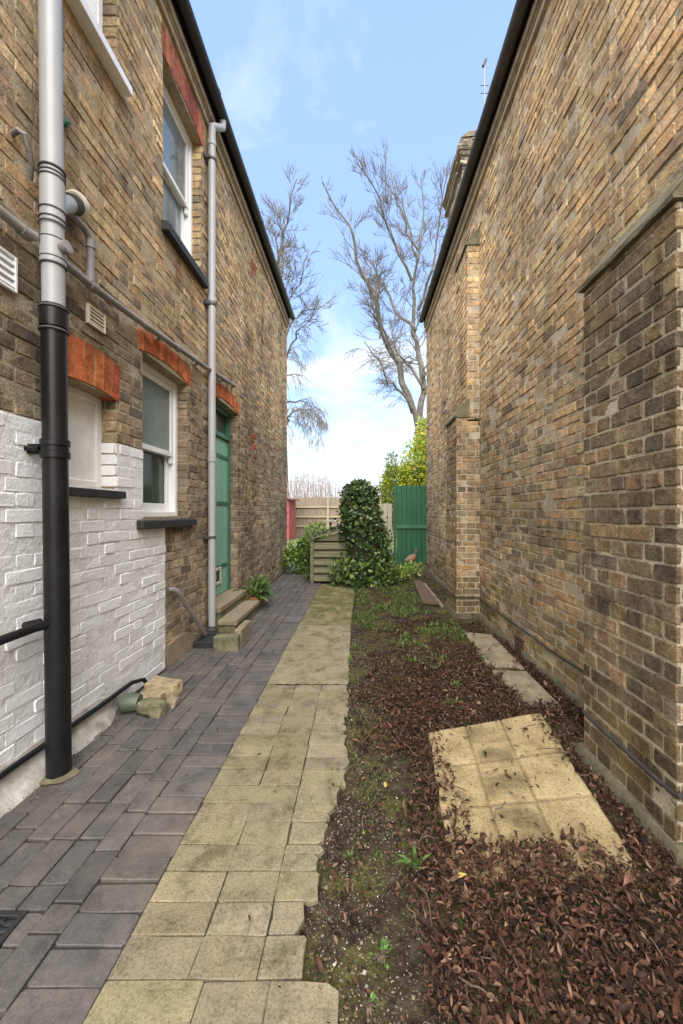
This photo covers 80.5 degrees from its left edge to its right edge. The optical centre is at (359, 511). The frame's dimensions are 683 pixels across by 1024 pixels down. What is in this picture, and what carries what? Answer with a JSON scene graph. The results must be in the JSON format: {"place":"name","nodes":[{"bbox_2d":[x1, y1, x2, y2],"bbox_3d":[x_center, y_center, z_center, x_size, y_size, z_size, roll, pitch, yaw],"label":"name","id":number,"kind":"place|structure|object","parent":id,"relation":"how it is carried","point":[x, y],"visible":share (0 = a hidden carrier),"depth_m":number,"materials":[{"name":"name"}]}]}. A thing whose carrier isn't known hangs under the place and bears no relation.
{"place":"outdoors","nodes":[
{"label":"outdoors","id":0,"kind":"place"},
{"bbox_2d":[140,689,163,697],"bbox_3d":[-1.469,1.298,2.813,0.170,0.081,0.135,0,0,10],"label":"broken slab","id":1,"kind":"object","parent":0,"point":[151,693],"depth_m":2.80,"materials":[{"name":"stone"}]},
{"bbox_2d":[0,565,323,1023],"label":"brick paving","id":2,"kind":"structure","parent":0,"point":[64,986],"depth_m":1.72,"materials":[{"name":"grey brick"}]},
{"bbox_2d":[0,911,27,948],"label":"drain cover","id":3,"kind":"object","parent":2,"relation":"on","point":[17,917],"visible":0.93,"depth_m":1.31,"materials":[{"name":"metal"}]},
{"bbox_2d":[117,692,142,712],"bbox_3d":[-1.542,1.268,2.682,0.147,0.119,0.132,0,0,0],"label":"pipe end","id":4,"kind":"object","parent":2,"relation":"on","point":[127,702],"visible":0.93,"depth_m":2.64,"materials":[{"name":"plastic"}]},
{"bbox_2d":[136,697,165,717],"bbox_3d":[-1.365,1.286,2.652,0.197,0.101,0.105,0,0,22],"label":"mossy stone","id":5,"kind":"object","parent":2,"relation":"on","point":[152,707],"visible":0.99,"depth_m":2.62,"materials":[{"name":"stone"}]},
{"bbox_2d":[145,676,183,699],"bbox_3d":[-1.424,1.276,2.924,0.270,0.121,0.143,0,0,15],"label":"concrete block","id":6,"kind":"object","parent":2,"relation":"on","point":[169,687],"depth_m":2.88,"materials":[{"name":"beige concrete"}]},
{"bbox_2d":[165,696,179,707],"bbox_3d":[-1.292,1.302,2.767,0.087,0.063,0.092,0,0,14],"label":"stone fragment","id":7,"kind":"object","parent":2,"relation":"on","point":[172,702],"visible":0.88,"depth_m":2.73,"materials":[{"name":"beige stone"}]},
{"bbox_2d":[193,626,224,648],"bbox_3d":[-1.530,1.290,4.157,0.221,0.140,0.455,0,0,0],"label":"drain gully","id":8,"kind":"object","parent":2,"relation":"on","point":[206,641],"visible":0.61,"depth_m":4.05,"materials":[{"name":"metal"}]},
{"bbox_2d":[213,634,239,651],"bbox_3d":[-1.282,1.272,3.885,0.242,0.181,0.097,0,0,0],"label":"kerb stone","id":9,"kind":"object","parent":2,"relation":"on","point":[227,642],"visible":0.8,"depth_m":3.84,"materials":[{"name":"beige stone"}]},
{"bbox_2d":[216,589,246,632],"bbox_3d":[-1.655,1.201,4.941,0.254,0.318,1.043,0,0,0],"label":"stone step","id":10,"kind":"object","parent":2,"relation":"on","point":[227,601],"visible":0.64,"depth_m":4.86,"materials":[{"name":"beige stone"}]},
{"bbox_2d":[217,600,259,633],"bbox_3d":[-1.439,1.266,4.861,0.215,0.188,1.002,0,0,0],"label":"stone step","id":11,"kind":"object","parent":2,"relation":"on","point":[231,621],"visible":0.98,"depth_m":4.62,"materials":[{"name":"beige stone"}]},
{"bbox_2d":[234,620,250,646],"bbox_3d":[-1.200,1.258,4.125,0.075,0.209,0.356,0,0,0],"label":"kerb stone","id":12,"kind":"object","parent":2,"relation":"on","point":[243,630],"visible":0.69,"depth_m":4.07,"materials":[{"name":"beige stone"}]},
{"bbox_2d":[233,574,277,608],"bbox_3d":[-1.482,1.103,5.648,0.637,0.454,0.831,0,0,-16],"label":"potted plant","id":13,"kind":"object","parent":2,"relation":"on","point":[259,591],"visible":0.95,"depth_m":5.56,"materials":[{"name":"green plant"}]},
{"bbox_2d":[281,521,330,574],"bbox_3d":[-1.135,0.800,8.914,1.292,1.257,1.074,0,0,0],"label":"leafy shrub","id":14,"kind":"object","parent":2,"relation":"on","point":[296,555],"visible":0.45,"depth_m":8.62,"materials":[{"name":"green plant"}]},
{"bbox_2d":[304,548,315,580],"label":"leafy shrub","id":15,"kind":"object","parent":2,"relation":"on","point":[308,566],"visible":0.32,"depth_m":7.95,"materials":[{"name":"green plant"}]},
{"bbox_2d":[307,529,349,583],"bbox_3d":[-0.347,0.828,7.895,1.255,1.005,0.910,0,0,0],"label":"wooden bunker","id":16,"kind":"object","parent":2,"relation":"on","point":[323,549],"visible":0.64,"depth_m":7.49,"materials":[{"name":"brown wood"}]},
{"bbox_2d":[82,584,354,1023],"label":"concrete path","id":17,"kind":"structure","parent":0,"point":[172,959],"depth_m":1.47,"materials":[{"name":"beige concrete"}]},
{"bbox_2d":[287,497,299,540],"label":"red shed","id":18,"kind":"structure","parent":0,"point":[291,518],"depth_m":20.12,"materials":[{"name":"paint"}]},
{"bbox_2d":[237,513,425,587],"bbox_3d":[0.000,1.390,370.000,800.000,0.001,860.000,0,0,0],"label":"ground","id":19,"kind":"structure","parent":0,"point":[325,582],"depth_m":16.24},
{"bbox_2d":[0,0,294,817],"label":"brick house","id":20,"kind":"structure","parent":19,"relation":"on","point":[146,313],"depth_m":2.77,"materials":[{"name":"brown brick"}]},
{"bbox_2d":[67,333,125,498],"bbox_3d":[-1.710,-0.560,2.472,0.200,0.940,0.631,0,0,0],"label":"boarded window","id":21,"kind":"structure","parent":20,"relation":"in","point":[86,363],"depth_m":2.56,"materials":[{"name":"white paint"}]},
{"bbox_2d":[65,0,132,96],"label":"sash window","id":22,"kind":"structure","parent":20,"relation":"in","point":[88,14],"depth_m":2.54,"materials":[{"name":"white paint"}]},
{"bbox_2d":[136,328,196,528],"bbox_3d":[-1.743,-0.647,3.483,0.275,1.555,0.985,0,0,0],"label":"sash window","id":23,"kind":"structure","parent":20,"relation":"in","point":[159,393],"depth_m":3.58,"materials":[{"name":"white paint"}]},
{"bbox_2d":[161,22,208,288],"bbox_3d":[-1.740,-3.250,3.815,0.280,1.780,0.900,0,0,0],"label":"sash window","id":24,"kind":"structure","parent":20,"relation":"in","point":[176,224],"depth_m":3.90,"materials":[{"name":"white paint"}]},
{"bbox_2d":[216,383,239,595],"bbox_3d":[-1.757,-0.240,5.053,0.206,2.580,0.992,0,0,0],"label":"door","id":25,"kind":"structure","parent":20,"relation":"in","point":[222,416],"depth_m":5.22,"materials":[{"name":"green paint"}]},
{"bbox_2d":[260,160,339,495],"bbox_3d":[-4.287,-9.585,24.996,5.957,22.024,6.608,0,0,0],"label":"bare tree","id":26,"kind":"object","parent":19,"relation":"on","point":[280,252],"visible":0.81,"depth_m":24.16,"materials":[{"name":"grey plant"}]},
{"bbox_2d":[324,520,336,534],"bbox_3d":[-0.750,0.815,10.400,0.340,1.190,0.300,0,0,0],"label":"table","id":27,"kind":"object","parent":19,"relation":"on","point":[330,522],"visible":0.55,"depth_m":10.37,"materials":[{"name":"beige wood"}]},
{"bbox_2d":[287,471,380,533],"bbox_3d":[-1.846,-0.558,24.065,11.519,3.795,2.495,0,0,0],"label":"brushwood","id":28,"kind":"object","parent":19,"relation":"on","point":[306,492],"visible":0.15,"depth_m":23.86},
{"bbox_2d":[294,496,396,535],"bbox_3d":[-0.062,0.260,21.960,9.195,2.260,0.120,0,0,0],"label":"board fence","id":29,"kind":"object","parent":19,"relation":"on","point":[318,510],"visible":0.19,"depth_m":22.00,"materials":[{"name":"brown wood"}]},
{"bbox_2d":[318,136,452,461],"bbox_3d":[2.240,-10.539,24.601,7.812,23.979,8.379,0,0,32],"label":"bare tree","id":30,"kind":"object","parent":19,"relation":"on","point":[397,357],"visible":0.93,"depth_m":24.58,"materials":[{"name":"grey plant"}]},
{"bbox_2d":[376,449,399,529],"bbox_3d":[0.720,-0.238,11.884,0.787,3.246,1.209,0,0,-23],"label":"yellow shrub","id":31,"kind":"object","parent":19,"relation":"on","point":[385,498],"visible":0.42,"depth_m":11.68,"materials":[{"name":"green plant"}]},
{"bbox_2d":[377,414,426,534],"bbox_3d":[1.696,-0.874,12.437,2.199,4.520,2.064,0,0,17],"label":"yellow shrub","id":32,"kind":"object","parent":19,"relation":"on","point":[416,475],"visible":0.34,"depth_m":11.92,"materials":[{"name":"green plant"}]},
{"bbox_2d":[394,485,426,566],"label":"wooden gate","id":33,"kind":"structure","parent":19,"relation":"on","point":[411,526],"depth_m":9.62,"materials":[{"name":"green paint"}]},
{"bbox_2d":[419,0,682,867],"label":"brick building","id":34,"kind":"structure","parent":19,"relation":"on","point":[551,316],"depth_m":2.75,"materials":[{"name":"brick"}]},
{"bbox_2d":[480,58,487,104],"bbox_3d":[1.945,-5.744,6.141,0.212,2.348,0.051,0,0,11],"label":"television aerial","id":35,"kind":"object","parent":34,"relation":"on","point":[483,66],"visible":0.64,"depth_m":6.14,"materials":[{"name":"metal"}]},
{"bbox_2d":[189,0,515,512],"label":"sky","id":36,"kind":"structure","parent":0,"point":[300,82],"materials":[{"name":"blue"}]},
{"bbox_2d":[299,563,682,1023],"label":"garden bed","id":37,"kind":"object","parent":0,"point":[412,950],"visible":0.31,"depth_m":1.44,"materials":[{"name":"soil"}]},
{"bbox_2d":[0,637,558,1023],"bbox_3d":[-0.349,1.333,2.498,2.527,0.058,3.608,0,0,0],"label":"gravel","id":38,"kind":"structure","parent":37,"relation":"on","point":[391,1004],"depth_m":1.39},
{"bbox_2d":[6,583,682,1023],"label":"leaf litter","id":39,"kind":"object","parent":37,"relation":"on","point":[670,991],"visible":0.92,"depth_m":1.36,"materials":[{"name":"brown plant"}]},
{"bbox_2d":[342,849,358,862],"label":"weed","id":40,"kind":"object","parent":37,"relation":"on","point":[351,858],"visible":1,"depth_m":1.55,"materials":[{"name":"green plant"}]},
{"bbox_2d":[306,478,397,587],"bbox_3d":[-0.150,0.365,7.634,1.745,2.058,1.397,0,0,0],"label":"ivy","id":41,"kind":"object","parent":37,"relation":"on","point":[364,525],"visible":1,"depth_m":7.21,"materials":[{"name":"green plant"}]},
{"bbox_2d":[341,504,391,565],"bbox_3d":[0.163,0.553,9.770,1.225,1.515,0.060,0,0,0],"label":"pale fence","id":42,"kind":"object","parent":37,"relation":"on","point":[385,515],"visible":0.14,"depth_m":9.74,"materials":[{"name":"brown wood"}]},
{"bbox_2d":[364,991,379,1018],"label":"weed","id":43,"kind":"object","parent":37,"relation":"on","point":[369,1004],"visible":1,"depth_m":1.08,"materials":[{"name":"green plant"}]},
{"bbox_2d":[369,937,392,968],"bbox_3d":[0.075,1.327,1.199,0.063,0.050,0.086,0,0,43],"label":"weed","id":44,"kind":"object","parent":37,"relation":"on","point":[383,951],"visible":1,"depth_m":1.21,"materials":[{"name":"green plant"}]},
{"bbox_2d":[378,527,394,563],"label":"plant","id":45,"kind":"object","parent":37,"relation":"on","point":[390,542],"visible":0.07,"depth_m":9.12,"materials":[{"name":"green plant"}]},
{"bbox_2d":[390,560,423,581],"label":"plant","id":46,"kind":"object","parent":37,"relation":"on","point":[404,573],"visible":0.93,"depth_m":7.49,"materials":[{"name":"green plant"}]},
{"bbox_2d":[405,548,417,563],"bbox_3d":[1.150,1.075,9.001,0.264,0.552,0.194,0,0,-35],"label":"garden ornament","id":47,"kind":"object","parent":37,"relation":"on","point":[409,557],"visible":0.77,"depth_m":8.95,"materials":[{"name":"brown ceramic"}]},
{"bbox_2d":[394,845,430,869],"bbox_3d":[0.192,1.304,1.501,0.121,0.095,0.095,0,0,34],"label":"weed","id":48,"kind":"object","parent":37,"relation":"on","point":[406,860],"visible":0.84,"depth_m":1.50,"materials":[{"name":"green plant"}]},
{"bbox_2d":[341,580,487,932],"bbox_3d":[0.496,1.308,4.453,1.378,0.099,6.366,0,0,0],"label":"ground cover","id":49,"kind":"object","parent":37,"relation":"on","point":[393,609],"visible":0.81,"depth_m":4.66,"materials":[{"name":"green plant"}]},
{"bbox_2d":[401,558,431,579],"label":"dead shrub","id":50,"kind":"object","parent":37,"relation":"on","point":[424,572],"visible":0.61,"depth_m":8.19,"materials":[{"name":"brown plant"}]},
{"bbox_2d":[413,580,438,604],"bbox_3d":[1.008,1.285,6.580,0.225,0.050,1.835,0,0,1],"label":"plank","id":51,"kind":"object","parent":37,"relation":"on","point":[426,595],"visible":1,"depth_m":6.18,"materials":[{"name":"brown wood"}]},
{"bbox_2d":[424,583,443,607],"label":"stepping slab","id":52,"kind":"structure","parent":37,"relation":"on","point":[441,605],"depth_m":6.06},
{"bbox_2d":[443,696,464,709],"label":"weed","id":53,"kind":"object","parent":37,"relation":"on","point":[457,699],"visible":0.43,"depth_m":2.73,"materials":[{"name":"green plant"}]},
{"bbox_2d":[465,632,523,669],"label":"stepping slab","id":54,"kind":"structure","parent":37,"relation":"on","point":[485,642],"depth_m":3.74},
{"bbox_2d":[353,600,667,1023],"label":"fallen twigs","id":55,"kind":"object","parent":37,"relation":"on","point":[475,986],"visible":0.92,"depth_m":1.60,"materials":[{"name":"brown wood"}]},
{"bbox_2d":[492,670,559,708],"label":"stepping slab","id":56,"kind":"structure","parent":37,"relation":"on","point":[522,681],"depth_m":3.01,"materials":[{"name":"grey concrete"}]},
{"bbox_2d":[428,712,639,880],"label":"concrete slab","id":57,"kind":"structure","parent":37,"relation":"on","point":[552,801],"depth_m":1.88,"materials":[{"name":"beige concrete"}]},
{"bbox_2d":[544,713,583,749],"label":"stepping slab","id":58,"kind":"structure","parent":37,"relation":"on","point":[580,740],"depth_m":2.40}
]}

